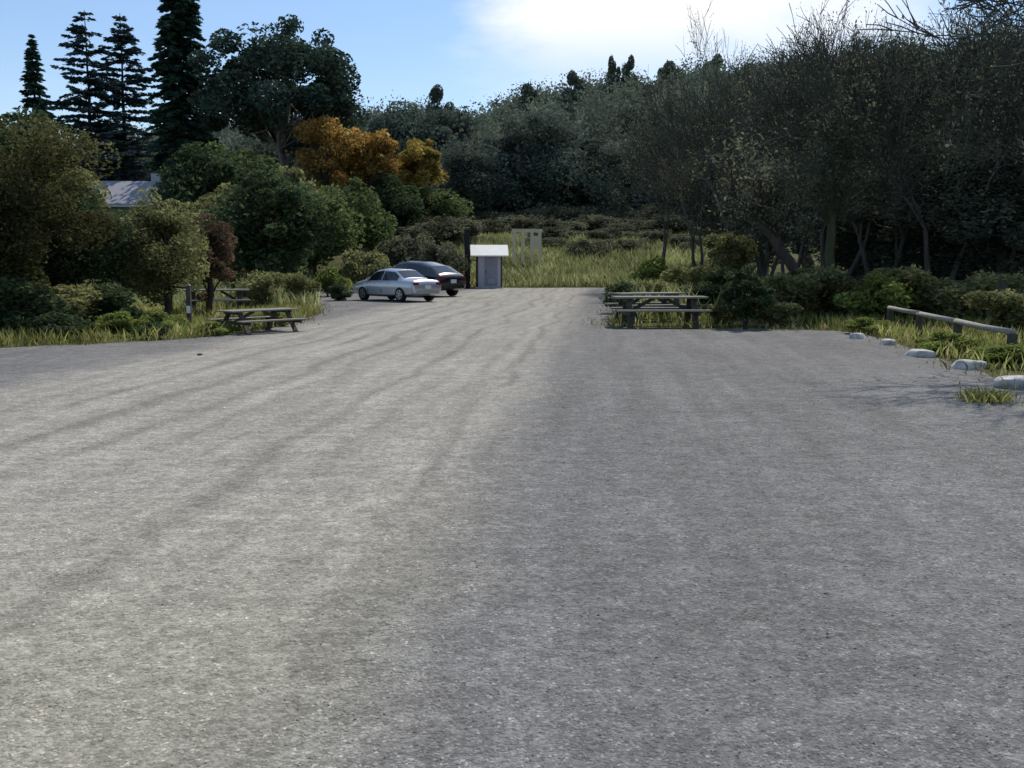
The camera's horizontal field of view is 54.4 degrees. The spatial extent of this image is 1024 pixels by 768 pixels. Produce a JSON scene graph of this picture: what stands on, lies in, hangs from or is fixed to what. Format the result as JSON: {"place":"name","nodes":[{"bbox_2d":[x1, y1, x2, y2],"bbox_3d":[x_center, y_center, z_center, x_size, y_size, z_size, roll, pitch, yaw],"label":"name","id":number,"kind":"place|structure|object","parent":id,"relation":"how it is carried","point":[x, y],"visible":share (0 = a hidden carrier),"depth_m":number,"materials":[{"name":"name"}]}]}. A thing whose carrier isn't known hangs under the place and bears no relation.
{"place":"outdoors","nodes":[
{"label":"outdoors","id":0,"kind":"place"},
{"bbox_2d":[0,288,1023,767],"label":"gravel lot","id":1,"kind":"structure","parent":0,"point":[480,340],"depth_m":5.76,"materials":[{"name":"grey gravel"}]},
{"bbox_2d":[206,308,310,333],"bbox_3d":[-5.750,-1.422,22.595,1.477,0.543,1.794,6,9,41],"label":"picnic table","id":2,"kind":"object","parent":1,"relation":"on","point":[245,324],"visible":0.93,"depth_m":22.39,"materials":[{"name":"grey wood"}]},
{"bbox_2d":[353,268,440,301],"bbox_3d":[-4.743,-4.060,40.601,1.885,1.315,4.193,-7,10,-44],"label":"parked car","id":3,"kind":"object","parent":1,"relation":"on","point":[400,284],"visible":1,"depth_m":39.64,"materials":[{"name":"silver metal"}]},
{"bbox_2d":[393,261,465,296],"bbox_3d":[-4.442,-4.946,46.536,4.985,1.627,2.241,6,10,43],"label":"parked car","id":4,"kind":"object","parent":1,"relation":"on","point":[451,280],"visible":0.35,"depth_m":45.12,"materials":[{"name":"black paint"}]},
{"bbox_2d":[464,229,508,287],"bbox_3d":[-1.598,-7.560,60.359,2.658,3.530,2.320,0,7,-3],"label":"vault toilet","id":5,"kind":"object","parent":1,"relation":"on","point":[488,260],"visible":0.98,"depth_m":59.62,"materials":[{"name":"stone"}]},
{"bbox_2d":[954,383,1023,405],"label":"weed tuft","id":6,"kind":"object","parent":1,"relation":"on","point":[976,395],"visible":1,"depth_m":11.20,"materials":[{"name":"green plant"}]},
{"bbox_2d":[0,0,1023,137],"label":"sky","id":7,"kind":"structure","parent":0,"point":[473,49],"materials":[{"name":"blue"}]},
{"bbox_2d":[1,209,1023,395],"bbox_3d":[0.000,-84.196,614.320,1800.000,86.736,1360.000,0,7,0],"label":"ground","id":8,"kind":"structure","parent":0,"point":[337,261],"depth_m":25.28,"materials":[{"name":"green plant"}]},
{"bbox_2d":[0,275,71,334],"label":"shrub","id":9,"kind":"object","parent":8,"relation":"on","point":[16,294],"visible":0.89,"depth_m":20.70,"materials":[{"name":"green plant"}]},
{"bbox_2d":[17,34,57,141],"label":"conifer","id":10,"kind":"object","parent":8,"relation":"on","point":[31,76],"visible":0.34,"depth_m":114.08,"materials":[{"name":"green plant"}]},
{"bbox_2d":[0,105,89,262],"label":"bushy tree","id":11,"kind":"object","parent":8,"relation":"on","point":[13,117],"visible":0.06,"depth_m":63.85,"materials":[{"name":"green plant"}]},
{"bbox_2d":[0,114,121,294],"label":"bush","id":12,"kind":"object","parent":8,"relation":"on","point":[24,214],"visible":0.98,"depth_m":21.92,"materials":[{"name":"green plant"}]},
{"bbox_2d":[28,311,93,341],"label":"shrub","id":13,"kind":"object","parent":8,"relation":"on","point":[58,321],"visible":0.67,"depth_m":20.02,"materials":[{"name":"green plant"}]},
{"bbox_2d":[20,283,103,323],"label":"shrub","id":14,"kind":"object","parent":8,"relation":"on","point":[77,298],"visible":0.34,"depth_m":22.41,"materials":[{"name":"green plant"}]},
{"bbox_2d":[8,178,135,290],"bbox_3d":[-11.193,-3.253,25.246,3.380,3.864,2.796,2,7,19],"label":"bush","id":15,"kind":"object","parent":8,"relation":"on","point":[67,264],"visible":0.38,"depth_m":24.85,"materials":[{"name":"green plant"}]},
{"bbox_2d":[55,157,112,213],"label":"bushy tree","id":16,"kind":"object","parent":8,"relation":"on","point":[90,182],"visible":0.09,"depth_m":71.20,"materials":[{"name":"green plant"}]},
{"bbox_2d":[41,10,151,180],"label":"conifer","id":17,"kind":"object","parent":8,"relation":"on","point":[91,78],"visible":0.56,"depth_m":96.61,"materials":[{"name":"green plant"}]},
{"bbox_2d":[62,282,143,328],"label":"shrub","id":18,"kind":"object","parent":8,"relation":"on","point":[115,298],"visible":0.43,"depth_m":23.41,"materials":[{"name":"green plant"}]},
{"bbox_2d":[91,310,145,335],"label":"shrub","id":19,"kind":"object","parent":8,"relation":"on","point":[121,320],"visible":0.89,"depth_m":21.24,"materials":[{"name":"green plant"}]},
{"bbox_2d":[80,13,159,180],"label":"conifer","id":20,"kind":"object","parent":8,"relation":"on","point":[135,99],"visible":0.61,"depth_m":99.64,"materials":[{"name":"green plant"}]},
{"bbox_2d":[89,173,164,220],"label":"house","id":21,"kind":"structure","parent":8,"relation":"on","point":[124,195],"depth_m":78.82,"materials":[{"name":"grey"}]},
{"bbox_2d":[108,187,211,313],"bbox_3d":[-9.362,-3.399,26.860,2.724,3.773,3.204,-1,7,-6],"label":"bush","id":22,"kind":"object","parent":8,"relation":"on","point":[164,262],"visible":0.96,"depth_m":26.25,"materials":[{"name":"green plant"}]},
{"bbox_2d":[0,300,320,347],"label":"verge grass","id":23,"kind":"structure","parent":8,"relation":"on","point":[13,337],"depth_m":21.07,"materials":[{"name":"green plant"}]},
{"bbox_2d":[141,0,221,180],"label":"redwood","id":24,"kind":"object","parent":8,"relation":"on","point":[179,31],"visible":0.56,"depth_m":88.32,"materials":[{"name":"green plant"}]},
{"bbox_2d":[148,140,246,212],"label":"bushy tree","id":25,"kind":"object","parent":8,"relation":"on","point":[190,176],"visible":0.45,"depth_m":67.68,"materials":[{"name":"green plant"}]},
{"bbox_2d":[171,211,238,313],"bbox_3d":[-8.851,-3.384,28.872,2.070,3.219,2.046,4,8,29],"label":"rusty bush","id":26,"kind":"object","parent":8,"relation":"on","point":[221,246],"visible":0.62,"depth_m":28.73,"materials":[{"name":"brown plant"}]},
{"bbox_2d":[88,273,353,308],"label":"verge grass","id":27,"kind":"structure","parent":8,"relation":"on","point":[180,296],"depth_m":34.36,"materials":[{"name":"green plant"}]},
{"bbox_2d":[163,140,283,222],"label":"bushy tree","id":28,"kind":"object","parent":8,"relation":"on","point":[254,163],"visible":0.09,"depth_m":71.45,"materials":[{"name":"green plant"}]},
{"bbox_2d":[167,182,285,283],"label":"bushy tree","id":29,"kind":"object","parent":8,"relation":"on","point":[202,206],"visible":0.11,"depth_m":48.78,"materials":[{"name":"green plant"}]},
{"bbox_2d":[229,269,287,306],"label":"shrub","id":30,"kind":"object","parent":8,"relation":"on","point":[258,285],"visible":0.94,"depth_m":32.56,"materials":[{"name":"green plant"}]},
{"bbox_2d":[200,166,329,286],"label":"bushy tree","id":31,"kind":"object","parent":8,"relation":"on","point":[265,244],"visible":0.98,"depth_m":42.64,"materials":[{"name":"green plant"}]},
{"bbox_2d":[186,14,369,179],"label":"broad tree","id":32,"kind":"object","parent":8,"relation":"on","point":[228,93],"visible":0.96,"depth_m":82.66,"materials":[{"name":"green plant"}]},
{"bbox_2d":[270,165,326,277],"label":"bushy tree","id":33,"kind":"object","parent":8,"relation":"on","point":[294,174],"visible":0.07,"depth_m":64.59,"materials":[{"name":"green plant"}]},
{"bbox_2d":[278,271,321,301],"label":"shrub","id":34,"kind":"object","parent":8,"relation":"on","point":[295,283],"visible":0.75,"depth_m":35.38,"materials":[{"name":"green plant"}]},
{"bbox_2d":[273,186,366,278],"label":"bushy tree","id":35,"kind":"object","parent":8,"relation":"on","point":[328,241],"visible":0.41,"depth_m":58.59,"materials":[{"name":"green plant"}]},
{"bbox_2d":[290,114,365,190],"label":"autumn tree","id":36,"kind":"object","parent":8,"relation":"on","point":[325,161],"visible":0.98,"depth_m":81.56,"materials":[{"name":"orange plant"}]},
{"bbox_2d":[311,266,351,296],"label":"shrub","id":37,"kind":"object","parent":8,"relation":"on","point":[329,276],"visible":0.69,"depth_m":45.45,"materials":[{"name":"green plant"}]},
{"bbox_2d":[317,176,397,253],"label":"bushy tree","id":38,"kind":"object","parent":8,"relation":"on","point":[366,206],"visible":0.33,"depth_m":69.92,"materials":[{"name":"green plant"}]},
{"bbox_2d":[339,247,389,284],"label":"shrub","id":39,"kind":"object","parent":8,"relation":"on","point":[355,268],"visible":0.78,"depth_m":51.23,"materials":[{"name":"green plant"}]},
{"bbox_2d":[343,128,402,188],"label":"autumn tree","id":40,"kind":"object","parent":8,"relation":"on","point":[372,151],"visible":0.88,"depth_m":84.74,"materials":[{"name":"orange plant"}]},
{"bbox_2d":[366,172,444,233],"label":"bushy tree","id":41,"kind":"object","parent":8,"relation":"on","point":[397,201],"visible":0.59,"depth_m":83.43,"materials":[{"name":"green plant"}]},
{"bbox_2d":[375,234,439,267],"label":"meadow bush","id":42,"kind":"object","parent":8,"relation":"on","point":[394,252],"visible":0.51,"depth_m":60.47,"materials":[{"name":"green plant"}]},
{"bbox_2d":[366,100,452,193],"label":"oak tree","id":43,"kind":"object","parent":8,"relation":"on","point":[400,129],"visible":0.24,"depth_m":129.44,"materials":[{"name":"green plant"}]},
{"bbox_2d":[380,221,460,245],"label":"bare shrub","id":44,"kind":"object","parent":8,"relation":"on","point":[439,232],"visible":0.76,"depth_m":79.61,"materials":[{"name":"plant"}]},
{"bbox_2d":[396,138,449,201],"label":"autumn tree","id":45,"kind":"object","parent":8,"relation":"on","point":[420,166],"visible":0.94,"depth_m":89.18,"materials":[{"name":"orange plant"}]},
{"bbox_2d":[399,241,473,275],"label":"meadow bush","id":46,"kind":"object","parent":8,"relation":"on","point":[448,255],"visible":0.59,"depth_m":58.75,"materials":[{"name":"green plant"}]},
{"bbox_2d":[422,84,454,149],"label":"oak tree","id":47,"kind":"object","parent":8,"relation":"on","point":[436,93],"visible":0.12,"depth_m":145.35,"materials":[{"name":"green plant"}]},
{"bbox_2d":[409,186,473,223],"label":"bushy tree","id":48,"kind":"object","parent":8,"relation":"on","point":[445,200],"visible":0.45,"depth_m":87.36,"materials":[{"name":"green plant"}]},
{"bbox_2d":[421,214,492,243],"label":"bare shrub","id":49,"kind":"object","parent":8,"relation":"on","point":[471,225],"visible":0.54,"depth_m":82.13,"materials":[{"name":"plant"}]},
{"bbox_2d":[426,106,489,156],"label":"oak tree","id":50,"kind":"object","parent":8,"relation":"on","point":[449,115],"visible":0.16,"depth_m":144.27,"materials":[{"name":"green plant"}]},
{"bbox_2d":[428,141,519,219],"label":"oak tree","id":51,"kind":"object","parent":8,"relation":"on","point":[473,181],"visible":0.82,"depth_m":107.57,"materials":[{"name":"green plant"}]},
{"bbox_2d":[495,214,544,234],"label":"bare shrub","id":52,"kind":"object","parent":8,"relation":"on","point":[520,221],"visible":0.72,"depth_m":97.27,"materials":[{"name":"plant"}]},
{"bbox_2d":[512,229,541,270],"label":"wooden frame","id":53,"kind":"object","parent":8,"relation":"on","point":[535,242],"visible":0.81,"depth_m":71.23,"materials":[{"name":"beige wood"}]},
{"bbox_2d":[59,24,1021,213],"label":"hillside wood","id":54,"kind":"object","parent":8,"relation":"on","point":[601,112],"visible":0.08,"depth_m":173.74,"materials":[{"name":"green plant"}]},
{"bbox_2d":[515,204,567,220],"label":"bare shrub","id":55,"kind":"object","parent":8,"relation":"on","point":[548,212],"visible":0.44,"depth_m":105.30,"materials":[{"name":"plant"}]},
{"bbox_2d":[481,106,602,211],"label":"oak tree","id":56,"kind":"object","parent":8,"relation":"on","point":[550,150],"visible":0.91,"depth_m":110.03,"materials":[{"name":"green plant"}]},
{"bbox_2d":[527,218,589,232],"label":"bare shrub","id":57,"kind":"object","parent":8,"relation":"on","point":[569,226],"visible":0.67,"depth_m":93.83,"materials":[{"name":"plant"}]},
{"bbox_2d":[560,138,616,208],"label":"oak tree","id":58,"kind":"object","parent":8,"relation":"on","point":[584,143],"visible":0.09,"depth_m":116.43,"materials":[{"name":"green plant"}]},
{"bbox_2d":[566,238,612,257],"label":"meadow bush","id":59,"kind":"object","parent":8,"relation":"on","point":[579,245],"visible":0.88,"depth_m":76.55,"materials":[{"name":"green plant"}]},
{"bbox_2d":[572,214,627,231],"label":"bare shrub","id":60,"kind":"object","parent":8,"relation":"on","point":[591,219],"visible":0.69,"depth_m":99.73,"materials":[{"name":"plant"}]},
{"bbox_2d":[570,139,672,212],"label":"oak tree","id":61,"kind":"object","parent":8,"relation":"on","point":[608,156],"visible":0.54,"depth_m":108.38,"materials":[{"name":"green plant"}]},
{"bbox_2d":[604,292,686,321],"bbox_3d":[3.750,-2.119,27.345,1.950,0.776,1.605,-3,7,-20],"label":"picnic table","id":62,"kind":"object","parent":8,"relation":"on","point":[663,303],"visible":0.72,"depth_m":27.23,"materials":[{"name":"grey wood"}]},
{"bbox_2d":[629,255,678,281],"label":"shrub","id":63,"kind":"object","parent":8,"relation":"on","point":[655,266],"visible":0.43,"depth_m":45.28,"materials":[{"name":"green plant"}]},
{"bbox_2d":[619,113,694,257],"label":"bare tree","id":64,"kind":"object","parent":8,"relation":"on","point":[665,235],"visible":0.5,"depth_m":55.32,"materials":[{"name":"grey plant"}]},
{"bbox_2d":[610,296,711,328],"bbox_3d":[3.620,-1.766,24.467,2.262,0.776,1.605,0,7,-1],"label":"picnic table","id":65,"kind":"object","parent":8,"relation":"on","point":[627,310],"visible":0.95,"depth_m":24.11,"materials":[{"name":"grey wood"}]},
{"bbox_2d":[628,213,699,233],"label":"bare shrub","id":66,"kind":"object","parent":8,"relation":"on","point":[681,225],"visible":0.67,"depth_m":89.44,"materials":[{"name":"plant"}]},
{"bbox_2d":[659,264,718,287],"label":"shrub","id":67,"kind":"object","parent":8,"relation":"on","point":[686,274],"visible":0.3,"depth_m":35.28,"materials":[{"name":"green plant"}]},
{"bbox_2d":[594,64,793,267],"bbox_3d":[9.902,-10.322,51.103,10.630,11.792,8.189,5,8,33],"label":"bare tree","id":68,"kind":"object","parent":8,"relation":"on","point":[691,140],"visible":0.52,"depth_m":50.88,"materials":[{"name":"grey plant"}]},
{"bbox_2d":[649,131,747,234],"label":"tree","id":69,"kind":"object","parent":8,"relation":"on","point":[696,212],"visible":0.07,"depth_m":70.00,"materials":[{"name":"green plant"}]},
{"bbox_2d":[676,281,727,315],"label":"shrub","id":70,"kind":"object","parent":8,"relation":"on","point":[704,289],"visible":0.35,"depth_m":29.06,"materials":[{"name":"green plant"}]},
{"bbox_2d":[702,231,758,281],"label":"bush","id":71,"kind":"object","parent":8,"relation":"on","point":[738,252],"visible":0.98,"depth_m":32.27,"materials":[{"name":"green plant"}]},
{"bbox_2d":[661,44,806,277],"bbox_3d":[14.228,-11.506,54.981,11.389,13.266,8.774,6,9,42],"label":"bare tree","id":72,"kind":"object","parent":8,"relation":"on","point":[764,273],"visible":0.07,"depth_m":55.48,"materials":[{"name":"grey plant"}]},
{"bbox_2d":[625,0,853,272],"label":"bare tree","id":73,"kind":"object","parent":8,"relation":"on","point":[668,102],"visible":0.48,"depth_m":43.15,"materials":[{"name":"grey plant"}]},
{"bbox_2d":[675,76,813,276],"bbox_3d":[15.156,-12.275,61.484,10.426,13.020,10.968,-5,9,-37],"label":"tree","id":74,"kind":"object","parent":8,"relation":"on","point":[761,257],"visible":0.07,"depth_m":60.48,"materials":[{"name":"green plant"}]},
{"bbox_2d":[715,264,776,328],"bbox_3d":[5.584,-1.971,23.532,1.298,1.707,1.215,-5,9,-35],"label":"stemmed shrub","id":75,"kind":"object","parent":8,"relation":"on","point":[743,303],"visible":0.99,"depth_m":23.49,"materials":[{"name":"green plant"}]},
{"bbox_2d":[705,81,818,272],"bbox_3d":[15.108,-10.022,51.131,9.577,11.026,8.979,-2,7,-14],"label":"tree","id":76,"kind":"object","parent":8,"relation":"on","point":[785,242],"visible":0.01,"depth_m":51.09,"materials":[{"name":"green plant"}]},
{"bbox_2d":[682,98,849,307],"bbox_3d":[6.987,-5.046,27.553,4.552,5.927,4.144,-4,8,-30],"label":"leaning tree","id":77,"kind":"object","parent":8,"relation":"on","point":[759,196],"visible":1,"depth_m":27.22,"materials":[{"name":"green plant"}]},
{"bbox_2d":[750,301,804,326],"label":"shrub","id":78,"kind":"object","parent":8,"relation":"on","point":[779,313],"visible":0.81,"depth_m":24.53,"materials":[{"name":"green plant"}]},
{"bbox_2d":[752,269,827,321],"bbox_3d":[7.411,-2.288,26.830,2.136,1.596,2.170,2,7,19],"label":"shrub","id":79,"kind":"object","parent":8,"relation":"on","point":[801,290],"visible":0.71,"depth_m":26.42,"materials":[{"name":"green plant"}]},
{"bbox_2d":[688,37,894,283],"bbox_3d":[10.515,-7.634,37.131,4.669,9.847,8.792,-4,8,-29],"label":"bare tree","id":80,"kind":"object","parent":8,"relation":"on","point":[799,260],"visible":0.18,"depth_m":38.05,"materials":[{"name":"grey plant"}]},
{"bbox_2d":[608,309,1023,375],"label":"verge grass","id":81,"kind":"structure","parent":8,"relation":"on","point":[838,320],"depth_m":22.81,"materials":[{"name":"green plant"}]},
{"bbox_2d":[787,263,862,318],"bbox_3d":[8.755,-2.437,27.492,2.386,1.774,2.350,3,7,21],"label":"shrub","id":82,"kind":"object","parent":8,"relation":"on","point":[838,282],"visible":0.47,"depth_m":26.84,"materials":[{"name":"green plant"}]},
{"bbox_2d":[757,71,896,280],"bbox_3d":[16.033,-9.165,45.716,9.592,10.605,10.090,2,7,14],"label":"tree","id":83,"kind":"object","parent":8,"relation":"on","point":[793,238],"visible":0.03,"depth_m":45.43,"materials":[{"name":"green plant"}]},
{"bbox_2d":[749,63,904,272],"bbox_3d":[9.053,-5.622,29.269,4.928,7.217,4.090,0,7,0],"label":"mossy tree","id":84,"kind":"object","parent":8,"relation":"on","point":[831,207],"visible":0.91,"depth_m":28.89,"materials":[{"name":"green plant"}]},
{"bbox_2d":[716,0,969,279],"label":"bare tree","id":85,"kind":"object","parent":8,"relation":"on","point":[853,267],"visible":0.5,"depth_m":31.51,"materials":[{"name":"grey plant"}]},
{"bbox_2d":[789,164,950,277],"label":"tree","id":86,"kind":"object","parent":8,"relation":"on","point":[847,248],"visible":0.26,"depth_m":34.90,"materials":[{"name":"green plant"}]},
{"bbox_2d":[843,317,897,333],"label":"shrub","id":87,"kind":"object","parent":8,"relation":"on","point":[861,323],"visible":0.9,"depth_m":21.87,"materials":[{"name":"green plant"}]},
{"bbox_2d":[721,0,1023,274],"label":"bare tree","id":88,"kind":"object","parent":8,"relation":"on","point":[881,111],"visible":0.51,"depth_m":30.34,"materials":[{"name":"grey plant"}]},
{"bbox_2d":[832,271,920,319],"bbox_3d":[9.523,-2.134,25.845,1.810,1.606,2.156,-7,10,-44],"label":"shrub","id":89,"kind":"object","parent":8,"relation":"on","point":[869,293],"visible":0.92,"depth_m":25.64,"materials":[{"name":"green plant"}]},
{"bbox_2d":[775,0,1023,279],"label":"bare tree","id":90,"kind":"object","parent":8,"relation":"on","point":[953,274],"visible":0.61,"depth_m":29.10,"materials":[{"name":"grey plant"}]},
{"bbox_2d":[863,264,962,321],"bbox_3d":[10.842,-2.321,26.539,2.604,1.774,2.563,6,9,42],"label":"shrub","id":91,"kind":"object","parent":8,"relation":"on","point":[922,284],"visible":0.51,"depth_m":25.75,"materials":[{"name":"green plant"}]},
{"bbox_2d":[835,128,1023,279],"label":"tree","id":92,"kind":"object","parent":8,"relation":"on","point":[889,231],"visible":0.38,"depth_m":30.58,"materials":[{"name":"green plant"}]},
{"bbox_2d":[854,0,1023,274],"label":"bare tree","id":93,"kind":"object","parent":8,"relation":"on","point":[975,95],"visible":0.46,"depth_m":29.09,"materials":[{"name":"grey plant"}]},
{"bbox_2d":[854,0,1023,174],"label":"bare tree","id":94,"kind":"object","parent":8,"relation":"on","point":[990,7],"visible":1,"depth_m":15.69,"materials":[{"name":"grey plant"}]},
{"bbox_2d":[855,61,1023,278],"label":"tree","id":95,"kind":"object","parent":8,"relation":"on","point":[923,115],"visible":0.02,"depth_m":38.12,"materials":[{"name":"green plant"}]},
{"bbox_2d":[914,330,981,355],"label":"shrub","id":96,"kind":"object","parent":8,"relation":"on","point":[938,337],"visible":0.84,"depth_m":16.89,"materials":[{"name":"green plant"}]},
{"bbox_2d":[886,306,1017,365],"bbox_3d":[8.350,-0.974,19.545,0.175,0.782,8.491,1,7,8],"label":"rail fence","id":97,"kind":"object","parent":8,"relation":"on","point":[1012,336],"visible":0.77,"depth_m":18.22,"materials":[{"name":"grey wood"}]},
{"bbox_2d":[908,130,1023,277],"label":"tree","id":98,"kind":"object","parent":8,"relation":"on","point":[1005,236],"visible":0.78,"depth_m":28.76,"materials":[{"name":"green plant"}]},
{"bbox_2d":[914,18,1023,209],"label":"bare tree","id":99,"kind":"object","parent":8,"relation":"on","point":[1010,75],"visible":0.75,"depth_m":25.76,"materials":[{"name":"grey plant"}]},
{"bbox_2d":[932,269,1023,320],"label":"shrub","id":100,"kind":"object","parent":8,"relation":"on","point":[951,302],"visible":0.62,"depth_m":24.92,"materials":[{"name":"green plant"}]},
{"bbox_2d":[961,288,1023,335],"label":"shrub","id":101,"kind":"object","parent":8,"relation":"on","point":[1006,305],"visible":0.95,"depth_m":21.24,"materials":[{"name":"green plant"}]},
{"bbox_2d":[966,343,1023,367],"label":"shrub","id":102,"kind":"object","parent":8,"relation":"on","point":[1009,348],"visible":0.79,"depth_m":15.13,"materials":[{"name":"green plant"}]},
{"bbox_2d":[390,231,1019,318],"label":"meadow grass","id":103,"kind":"structure","parent":0,"point":[563,266],"depth_m":71.21,"materials":[{"name":"green plant"}]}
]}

